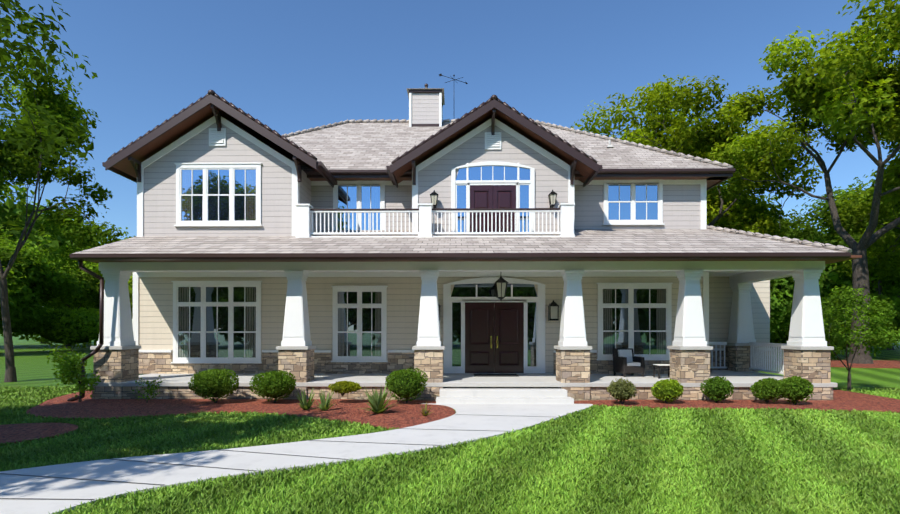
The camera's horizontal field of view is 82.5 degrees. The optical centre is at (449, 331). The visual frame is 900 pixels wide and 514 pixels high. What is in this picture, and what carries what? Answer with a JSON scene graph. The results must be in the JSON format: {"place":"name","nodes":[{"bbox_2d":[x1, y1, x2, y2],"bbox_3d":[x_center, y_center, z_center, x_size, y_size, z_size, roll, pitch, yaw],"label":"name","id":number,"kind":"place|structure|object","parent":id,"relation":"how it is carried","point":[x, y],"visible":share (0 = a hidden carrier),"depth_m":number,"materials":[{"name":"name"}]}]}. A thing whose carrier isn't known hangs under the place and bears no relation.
{"place":"outdoors","nodes":[
{"label":"outdoors","id":0,"kind":"place"},
{"bbox_2d":[0,403,592,513],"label":"path","id":1,"kind":"structure","parent":0,"point":[468,422],"depth_m":6.62,"materials":[{"name":"concrete"}]},
{"bbox_2d":[0,333,899,513],"bbox_3d":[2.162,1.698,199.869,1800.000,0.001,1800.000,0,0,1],"label":"ground","id":2,"kind":"structure","parent":0,"point":[33,367],"depth_m":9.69,"materials":[{"name":"green plant"}]},
{"bbox_2d":[0,183,74,309],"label":"tree","id":3,"kind":"object","parent":2,"relation":"on","point":[9,207],"visible":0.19,"depth_m":50.76,"materials":[{"name":"green plant"}]},
{"bbox_2d":[0,423,77,444],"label":"mulch bed","id":4,"kind":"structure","parent":2,"relation":"on","point":[12,433],"depth_m":8.66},
{"bbox_2d":[0,229,83,340],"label":"tree","id":5,"kind":"object","parent":2,"relation":"on","point":[32,277],"visible":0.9,"depth_m":38.33,"materials":[{"name":"green plant"}]},
{"bbox_2d":[0,0,97,164],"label":"tree","id":6,"kind":"object","parent":2,"relation":"on","point":[26,144],"visible":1,"depth_m":8.23,"materials":[{"name":"green plant"}]},
{"bbox_2d":[1,199,106,343],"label":"tree","id":7,"kind":"object","parent":2,"relation":"on","point":[40,218],"visible":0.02,"depth_m":69.50,"materials":[{"name":"green plant"}]},
{"bbox_2d":[22,307,99,350],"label":"bush","id":8,"kind":"object","parent":2,"relation":"on","point":[81,326],"visible":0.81,"depth_m":42.88,"materials":[{"name":"green plant"}]},
{"bbox_2d":[0,41,135,381],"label":"tree","id":9,"kind":"object","parent":2,"relation":"on","point":[70,220],"visible":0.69,"depth_m":17.25,"materials":[{"name":"green plant"}]},
{"bbox_2d":[41,249,132,347],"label":"tree","id":10,"kind":"object","parent":2,"relation":"on","point":[88,298],"visible":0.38,"depth_m":48.06,"materials":[{"name":"green plant"}]},
{"bbox_2d":[104,272,132,317],"bbox_3d":[-20.673,-2.717,40.787,10.444,9.331,14.515,0,0,1],"label":"tree","id":11,"kind":"object","parent":2,"relation":"on","point":[130,284],"depth_m":35.68,"materials":[{"name":"green plant"}]},
{"bbox_2d":[26,391,455,429],"bbox_3d":[-6.099,1.688,12.520,13.022,0.040,6.228,0,0,32],"label":"mulch bed","id":12,"kind":"object","parent":2,"relation":"on","point":[402,414],"visible":0.56,"depth_m":11.13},
{"bbox_2d":[42,344,100,401],"bbox_3d":[-8.952,1.011,12.108,1.373,1.444,1.099,0,0,1],"label":"shrub","id":13,"kind":"object","parent":12,"relation":"on","point":[70,372],"visible":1,"depth_m":11.98,"materials":[{"name":"green plant"}]},
{"bbox_2d":[132,375,163,402],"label":"shrub","id":14,"kind":"object","parent":12,"relation":"on","point":[148,390],"visible":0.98,"depth_m":11.94,"materials":[{"name":"green plant"}]},
{"bbox_2d":[188,368,238,402],"bbox_3d":[-5.480,1.270,11.962,1.123,0.853,0.956,0,0,1],"label":"box shrub","id":15,"kind":"object","parent":12,"relation":"on","point":[214,383],"visible":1,"depth_m":11.74,"materials":[{"name":"green plant"}]},
{"bbox_2d":[249,370,296,402],"bbox_3d":[-4.111,1.293,12.038,1.064,0.806,1.080,0,0,1],"label":"box shrub","id":16,"kind":"object","parent":12,"relation":"on","point":[275,385],"visible":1,"depth_m":11.76,"materials":[{"name":"green plant"}]},
{"bbox_2d":[295,387,315,409],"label":"yucca","id":17,"kind":"object","parent":12,"relation":"on","point":[304,404],"visible":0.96,"depth_m":10.91,"materials":[{"name":"green plant"}]},
{"bbox_2d":[311,388,336,410],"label":"yucca","id":18,"kind":"object","parent":12,"relation":"on","point":[324,405],"visible":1,"depth_m":10.84,"materials":[{"name":"green plant"}]},
{"bbox_2d":[328,380,360,395],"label":"gold shrub","id":19,"kind":"object","parent":12,"relation":"on","point":[344,387],"visible":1,"depth_m":11.85,"materials":[{"name":"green plant"}]},
{"bbox_2d":[360,383,396,413],"bbox_3d":[-1.493,1.379,10.488,0.874,0.618,1.021,0,0,40],"label":"yucca","id":20,"kind":"object","parent":12,"relation":"on","point":[376,400],"visible":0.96,"depth_m":10.42,"materials":[{"name":"green plant"}]},
{"bbox_2d":[385,367,427,402],"bbox_3d":[-1.018,1.261,11.942,1.012,0.871,1.049,0,0,1],"label":"box shrub","id":21,"kind":"object","parent":12,"relation":"on","point":[407,384],"visible":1,"depth_m":11.72,"materials":[{"name":"green plant"}]},
{"bbox_2d":[419,402,431,415],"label":"plant","id":22,"kind":"object","parent":12,"relation":"on","point":[425,412],"visible":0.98,"depth_m":10.15,"materials":[{"name":"green plant"}]},
{"bbox_2d":[88,370,836,403],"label":"porch platform","id":23,"kind":"structure","parent":2,"relation":"on","point":[520,389],"depth_m":12.65,"materials":[{"name":"concrete"}]},
{"bbox_2d":[133,116,770,373],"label":"exterior wall","id":24,"kind":"structure","parent":23,"relation":"on","point":[284,191],"depth_m":15.26,"materials":[{"name":"beige wood"}]},
{"bbox_2d":[102,90,734,189],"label":"roof","id":25,"kind":"structure","parent":24,"relation":"attached to","point":[396,151],"depth_m":16.09,"materials":[{"name":"grey tile"}]},
{"bbox_2d":[406,83,444,126],"bbox_3d":[-1.000,-9.384,21.694,1.531,2.185,1.531,0,0,1],"label":"chimney","id":26,"kind":"object","parent":25,"relation":"on","point":[426,103],"visible":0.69,"depth_m":21.07,"materials":[{"name":"beige wood"}]},
{"bbox_2d":[439,74,467,83],"bbox_3d":[0.147,-9.822,21.673,1.182,2.160,0.472,0,0,-20],"label":"antenna","id":27,"kind":"object","parent":25,"relation":"on","point":[452,78],"visible":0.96,"depth_m":21.68,"materials":[{"name":"black metal"}]},
{"bbox_2d":[171,163,672,362],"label":"windows","id":28,"kind":"structure","parent":24,"relation":"attached to","point":[216,321],"depth_m":15.23,"materials":[{"name":"clear glass"}]},
{"bbox_2d":[430,190,437,207],"bbox_3d":[-0.473,-3.966,15.435,0.250,0.538,0.345,0,0,1],"label":"lantern","id":29,"kind":"object","parent":24,"relation":"attached to","point":[434,197],"visible":0.83,"depth_m":15.30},
{"bbox_2d":[295,203,574,237],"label":"balcony railing","id":30,"kind":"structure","parent":24,"relation":"attached to","point":[565,219],"depth_m":15.00,"materials":[{"name":"wood"}]},
{"bbox_2d":[70,225,861,284],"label":"porch roof","id":31,"kind":"structure","parent":24,"relation":"attached to","point":[737,256],"depth_m":12.78,"materials":[{"name":"grey tile"}]},
{"bbox_2d":[67,260,103,400],"bbox_3d":[-8.808,-0.018,12.419,0.692,3.424,0.362,0,0,1],"label":"downspout","id":32,"kind":"object","parent":31,"relation":"attached to","point":[101,317],"visible":0.96,"depth_m":12.50,"materials":[{"name":"metal"}]},
{"bbox_2d":[494,276,508,300],"bbox_3d":[1.391,-1.314,14.016,0.700,0.976,0.375,0,0,1],"label":"hanging lantern","id":33,"kind":"object","parent":31,"relation":"hanging from","point":[500,283],"visible":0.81,"depth_m":13.89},
{"bbox_2d":[451,161,534,231],"bbox_3d":[1.299,-3.994,15.560,2.520,2.296,0.115,0,0,1],"label":"balcony door","id":34,"kind":"structure","parent":24,"relation":"attached to","point":[492,184],"depth_m":15.52,"materials":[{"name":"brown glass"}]},
{"bbox_2d":[443,277,545,373],"bbox_3d":[1.304,-0.177,15.136,3.000,2.850,0.162,0,0,1],"label":"front door","id":35,"kind":"structure","parent":24,"relation":"attached to","point":[486,330],"depth_m":15.12,"materials":[{"name":"brown wood"}]},
{"bbox_2d":[548,190,556,207],"bbox_3d":[3.067,-3.966,15.394,0.250,0.538,0.345,0,0,1],"label":"lantern","id":36,"kind":"object","parent":24,"relation":"attached to","point":[552,196],"visible":1,"depth_m":15.27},
{"bbox_2d":[548,300,558,320],"bbox_3d":[3.023,-0.619,15.017,0.300,0.595,0.300,0,0,1],"label":"wall lantern","id":37,"kind":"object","parent":24,"relation":"attached to","point":[553,310],"depth_m":14.90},
{"bbox_2d":[90,269,833,400],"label":"porch columns","id":38,"kind":"structure","parent":23,"relation":"on","point":[807,352],"depth_m":12.68,"materials":[{"name":"white wood"}]},
{"bbox_2d":[474,374,518,376],"bbox_3d":[1.298,1.237,14.602,1.240,0.018,0.770,0,0,1],"label":"door mat","id":39,"kind":"object","parent":23,"relation":"on","point":[495,375],"depth_m":14.35,"materials":[{"name":"fabric"}]},
{"bbox_2d":[612,348,644,376],"bbox_3d":[5.011,0.866,14.456,0.646,0.765,0.695,0,0,-9],"label":"chair","id":40,"kind":"object","parent":23,"relation":"on","point":[625,360],"visible":1,"depth_m":14.31,"materials":[{"name":"wicker"}]},
{"bbox_2d":[652,364,669,378],"bbox_3d":[5.759,1.068,13.815,0.500,0.360,0.420,0,0,1],"label":"side table","id":41,"kind":"object","parent":23,"relation":"on","point":[660,365],"visible":0.67,"depth_m":13.84,"materials":[{"name":"metal"}]},
{"bbox_2d":[709,342,786,374],"bbox_3d":[8.951,0.753,15.124,1.387,0.850,3.500,0,0,-24],"label":"porch railing","id":42,"kind":"object","parent":23,"relation":"on","point":[757,356],"visible":0.58,"depth_m":15.15,"materials":[{"name":"white wood"}]},
{"bbox_2d":[570,75,822,236],"bbox_3d":[16.568,-7.982,35.557,15.739,19.860,13.803,0,0,1],"label":"tree","id":43,"kind":"object","parent":2,"relation":"on","point":[702,137],"visible":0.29,"depth_m":33.66,"materials":[{"name":"green plant"}]},
{"bbox_2d":[574,389,899,412],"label":"mulch bed","id":44,"kind":"object","parent":2,"relation":"on","point":[846,400],"visible":0.46,"depth_m":11.90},
{"bbox_2d":[607,377,636,403],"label":"shrub","id":45,"kind":"object","parent":44,"relation":"on","point":[621,389],"visible":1,"depth_m":11.62,"materials":[{"name":"green plant"}]},
{"bbox_2d":[650,378,683,402],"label":"box shrub","id":46,"kind":"object","parent":44,"relation":"on","point":[666,390],"visible":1,"depth_m":11.81,"materials":[{"name":"green plant"}]},
{"bbox_2d":[700,376,734,402],"bbox_3d":[6.273,1.364,12.084,0.684,0.662,0.683,0,0,1],"label":"box shrub","id":47,"kind":"object","parent":44,"relation":"on","point":[718,388],"visible":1,"depth_m":11.92,"materials":[{"name":"green plant"}]},
{"bbox_2d":[750,377,785,402],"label":"box shrub","id":48,"kind":"object","parent":44,"relation":"on","point":[766,389],"visible":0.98,"depth_m":11.78,"materials":[{"name":"green plant"}]},
{"bbox_2d":[778,376,813,404],"bbox_3d":[7.863,1.350,11.760,0.876,0.693,0.796,0,0,1],"label":"box shrub","id":49,"kind":"object","parent":44,"relation":"on","point":[795,390],"visible":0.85,"depth_m":11.56,"materials":[{"name":"green plant"}]},
{"bbox_2d":[713,178,818,241],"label":"tree","id":50,"kind":"object","parent":2,"relation":"on","point":[806,231],"depth_m":41.24,"materials":[{"name":"green plant"}]},
{"bbox_2d":[707,0,899,363],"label":"tree","id":51,"kind":"object","parent":2,"relation":"on","point":[864,88],"visible":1,"depth_m":26.56,"materials":[{"name":"green plant"}]},
{"bbox_2d":[770,263,836,342],"bbox_3d":[15.768,-1.541,26.186,6.343,6.979,9.363,0,0,27],"label":"tree","id":52,"kind":"object","parent":2,"relation":"on","point":[781,294],"visible":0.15,"depth_m":22.98,"materials":[{"name":"green plant"}]},
{"bbox_2d":[770,304,843,354],"bbox_3d":[19.495,-0.158,29.776,5.723,3.770,5.165,0,0,1],"label":"bush","id":53,"kind":"object","parent":2,"relation":"on","point":[786,338],"depth_m":28.45,"materials":[{"name":"green plant"}]},
{"bbox_2d":[777,360,899,367],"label":"mulch bed","id":54,"kind":"object","parent":2,"relation":"on","point":[881,363],"visible":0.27,"depth_m":26.00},
{"bbox_2d":[784,284,899,390],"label":"young tree","id":55,"kind":"object","parent":2,"relation":"on","point":[882,337],"visible":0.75,"depth_m":14.11,"materials":[{"name":"green plant"}]},
{"bbox_2d":[792,172,899,349],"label":"tree","id":56,"kind":"object","parent":2,"relation":"on","point":[819,212],"visible":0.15,"depth_m":48.05,"materials":[{"name":"green plant"}]},
{"bbox_2d":[801,232,893,299],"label":"tree","id":57,"kind":"object","parent":2,"relation":"on","point":[831,282],"visible":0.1,"depth_m":62.49,"materials":[{"name":"green plant"}]},
{"bbox_2d":[821,292,899,353],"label":"bush","id":58,"kind":"object","parent":2,"relation":"on","point":[896,320],"visible":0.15,"depth_m":31.32,"materials":[{"name":"green plant"}]},
{"bbox_2d":[824,117,899,285],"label":"tree","id":59,"kind":"object","parent":2,"relation":"on","point":[857,220],"visible":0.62,"depth_m":36.99,"materials":[{"name":"green plant"}]},
{"bbox_2d":[824,255,899,297],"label":"tree","id":60,"kind":"object","parent":2,"relation":"on","point":[847,282],"visible":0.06,"depth_m":51.48,"materials":[{"name":"green plant"}]},
{"bbox_2d":[0,0,899,325],"label":"sky","id":61,"kind":"structure","parent":0,"point":[293,66],"materials":[{"name":"blue"}]}
]}

